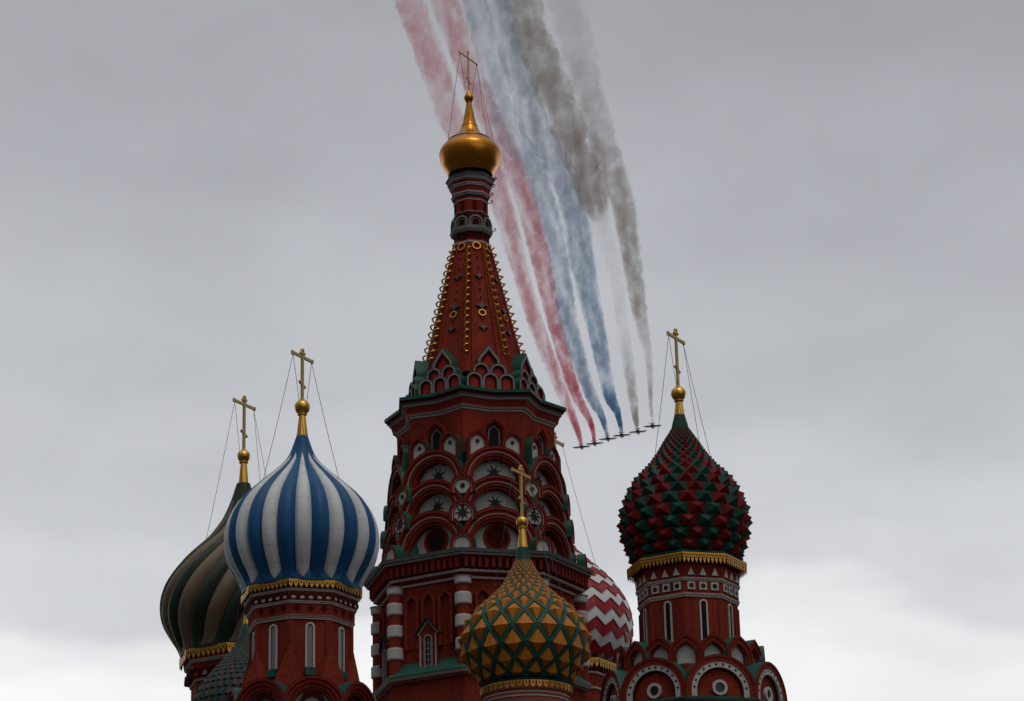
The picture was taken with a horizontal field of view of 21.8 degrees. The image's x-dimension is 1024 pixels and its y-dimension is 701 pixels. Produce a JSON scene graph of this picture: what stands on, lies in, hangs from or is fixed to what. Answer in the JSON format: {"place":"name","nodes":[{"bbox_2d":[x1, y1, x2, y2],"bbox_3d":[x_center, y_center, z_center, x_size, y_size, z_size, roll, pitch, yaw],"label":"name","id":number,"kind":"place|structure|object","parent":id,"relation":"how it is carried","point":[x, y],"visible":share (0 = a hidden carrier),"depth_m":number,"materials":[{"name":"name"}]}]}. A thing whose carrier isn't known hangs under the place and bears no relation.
{"place":"outdoors","nodes":[
{"label":"outdoors","id":0,"kind":"place"},
{"bbox_2d":[0,0,1023,700],"label":"sky","id":1,"kind":"structure","parent":0,"point":[823,200],"materials":[{"name":"grey"}]},
{"bbox_2d":[573,444,589,449],"bbox_3d":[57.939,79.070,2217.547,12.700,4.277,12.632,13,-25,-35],"label":"attack jet","id":2,"kind":"object","parent":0,"point":[582,447],"visible":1,"depth_m":2217.19,"materials":[{"name":"grey metal"}]},
{"bbox_2d":[586,440,602,446],"bbox_3d":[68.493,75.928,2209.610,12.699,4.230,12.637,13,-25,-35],"label":"attack jet","id":3,"kind":"object","parent":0,"point":[594,443],"visible":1,"depth_m":2208.29,"materials":[{"name":"grey metal"}]},
{"bbox_2d":[599,436,616,441],"bbox_3d":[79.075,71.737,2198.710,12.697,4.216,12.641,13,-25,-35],"label":"attack jet","id":4,"kind":"object","parent":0,"point":[607,438],"visible":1,"depth_m":2198.23,"materials":[{"name":"grey metal"}]},
{"bbox_2d":[613,432,629,438],"bbox_3d":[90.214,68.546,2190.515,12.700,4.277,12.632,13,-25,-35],"label":"attack jet","id":5,"kind":"object","parent":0,"point":[621,435],"visible":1,"depth_m":2189.47,"materials":[{"name":"grey metal"}]},
{"bbox_2d":[629,428,646,434],"bbox_3d":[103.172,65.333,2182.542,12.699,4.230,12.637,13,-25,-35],"label":"attack jet","id":6,"kind":"object","parent":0,"point":[637,431],"visible":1,"depth_m":2181.80,"materials":[{"name":"grey metal"}]},
{"bbox_2d":[644,423,661,428],"bbox_3d":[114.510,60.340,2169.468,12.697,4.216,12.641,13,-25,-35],"label":"attack jet","id":7,"kind":"object","parent":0,"point":[652,426],"visible":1,"depth_m":2168.62,"materials":[{"name":"grey metal"}]},
{"label":"ground","id":8,"kind":"structure","parent":0,"visible":0},
{"bbox_2d":[160,395,265,700],"bbox_3d":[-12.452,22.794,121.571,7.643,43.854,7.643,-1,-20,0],"label":"church tower","id":9,"kind":"structure","parent":8,"relation":"on","point":[199,599],"depth_m":122.64,"materials":[{"name":"green metal"}]},
{"bbox_2d":[192,587,248,700],"bbox_3d":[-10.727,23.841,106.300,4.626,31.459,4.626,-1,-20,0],"label":"church tower","id":10,"kind":"structure","parent":8,"relation":"on","point":[224,676],"depth_m":108.64,"materials":[{"name":"teal"}]},
{"bbox_2d":[224,348,378,700],"bbox_3d":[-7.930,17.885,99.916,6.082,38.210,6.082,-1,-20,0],"label":"church tower","id":11,"kind":"structure","parent":8,"relation":"on","point":[301,541],"depth_m":101.16,"materials":[{"name":"blue metal"}]},
{"bbox_2d":[252,632,254,658],"bbox_3d":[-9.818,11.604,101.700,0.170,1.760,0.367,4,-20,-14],"label":"window","id":12,"kind":"structure","parent":11,"relation":"in","point":[253,634],"depth_m":101.75,"materials":[{"name":"white stone"}]},
{"bbox_2d":[269,624,277,668],"bbox_3d":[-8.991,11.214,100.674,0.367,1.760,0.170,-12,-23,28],"label":"window","id":13,"kind":"structure","parent":11,"relation":"in","point":[273,629],"depth_m":100.61,"materials":[{"name":"white stone"}]},
{"bbox_2d":[305,622,314,666],"bbox_3d":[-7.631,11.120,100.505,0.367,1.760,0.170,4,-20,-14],"label":"window","id":14,"kind":"structure","parent":11,"relation":"in","point":[309,627],"depth_m":100.44,"materials":[{"name":"white stone"}]},
{"bbox_2d":[338,627,344,671],"bbox_3d":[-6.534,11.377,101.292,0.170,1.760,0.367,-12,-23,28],"label":"window","id":15,"kind":"structure","parent":11,"relation":"in","point":[341,633],"depth_m":101.28,"materials":[{"name":"white stone"}]},
{"bbox_2d":[364,51,593,700],"bbox_3d":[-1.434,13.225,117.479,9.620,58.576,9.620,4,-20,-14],"label":"church tower","id":16,"kind":"structure","parent":8,"relation":"on","point":[473,419],"depth_m":117.38,"materials":[{"name":"red brick"}]},
{"bbox_2d":[378,633,388,682],"bbox_3d":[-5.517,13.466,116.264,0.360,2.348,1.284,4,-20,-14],"label":"window","id":17,"kind":"structure","parent":16,"relation":"in","point":[383,641],"depth_m":116.26,"materials":[{"name":"red brick"}]},
{"bbox_2d":[398,437,409,456],"bbox_3d":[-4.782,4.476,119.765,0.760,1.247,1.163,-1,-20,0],"label":"window","id":18,"kind":"structure","parent":16,"relation":"in","point":[403,440],"depth_m":119.73,"materials":[{"name":"red brick"}]},
{"bbox_2d":[414,617,442,667],"bbox_3d":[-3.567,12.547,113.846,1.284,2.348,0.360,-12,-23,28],"label":"window","id":19,"kind":"structure","parent":16,"relation":"in","point":[429,655],"depth_m":113.79,"materials":[{"name":"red brick"}]},
{"bbox_2d":[425,421,447,448],"bbox_3d":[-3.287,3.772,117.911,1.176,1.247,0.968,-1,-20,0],"label":"window","id":20,"kind":"structure","parent":16,"relation":"in","point":[433,435],"depth_m":117.86,"materials":[{"name":"red brick"}]},
{"bbox_2d":[481,417,505,445],"bbox_3d":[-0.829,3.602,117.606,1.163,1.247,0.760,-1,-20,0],"label":"window","id":21,"kind":"structure","parent":16,"relation":"in","point":[494,429],"depth_m":117.51,"materials":[{"name":"red brick"}]},
{"bbox_2d":[530,427,548,454],"bbox_3d":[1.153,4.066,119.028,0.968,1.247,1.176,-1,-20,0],"label":"window","id":22,"kind":"structure","parent":16,"relation":"in","point":[539,432],"depth_m":119.13,"materials":[{"name":"red brick"}]},
{"bbox_2d":[458,465,591,700],"bbox_3d":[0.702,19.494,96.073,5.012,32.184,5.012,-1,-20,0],"label":"church tower","id":23,"kind":"structure","parent":8,"relation":"on","point":[526,635],"depth_m":97.49,"materials":[{"name":"multicoloured metal"}]},
{"bbox_2d":[554,432,633,700],"bbox_3d":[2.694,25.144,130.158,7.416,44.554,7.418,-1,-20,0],"label":"church tower","id":24,"kind":"structure","parent":8,"relation":"on","point":[610,624],"depth_m":131.72,"materials":[{"name":"red metal"}]},
{"bbox_2d":[600,328,787,700],"bbox_3d":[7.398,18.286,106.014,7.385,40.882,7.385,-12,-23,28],"label":"church tower","id":25,"kind":"structure","parent":8,"relation":"on","point":[684,524],"depth_m":107.46,"materials":[{"name":"red brick"}]},
{"bbox_2d":[643,609,647,642],"bbox_3d":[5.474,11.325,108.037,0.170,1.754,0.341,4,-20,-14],"label":"window","id":26,"kind":"structure","parent":25,"relation":"in","point":[644,611],"depth_m":108.05,"materials":[{"name":"white stone"}]},
{"bbox_2d":[664,601,672,641],"bbox_3d":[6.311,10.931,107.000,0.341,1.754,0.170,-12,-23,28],"label":"window","id":27,"kind":"structure","parent":25,"relation":"in","point":[668,623],"depth_m":106.97,"materials":[{"name":"black glass"}]},
{"bbox_2d":[699,599,708,639],"bbox_3d":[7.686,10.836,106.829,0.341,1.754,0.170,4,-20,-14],"label":"window","id":28,"kind":"structure","parent":25,"relation":"in","point":[703,605],"depth_m":106.79,"materials":[{"name":"black glass"}]},
{"bbox_2d":[728,604,733,637],"bbox_3d":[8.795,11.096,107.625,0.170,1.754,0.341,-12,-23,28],"label":"window","id":29,"kind":"structure","parent":25,"relation":"in","point":[730,610],"depth_m":107.65,"materials":[{"name":"white stone"}]}
]}

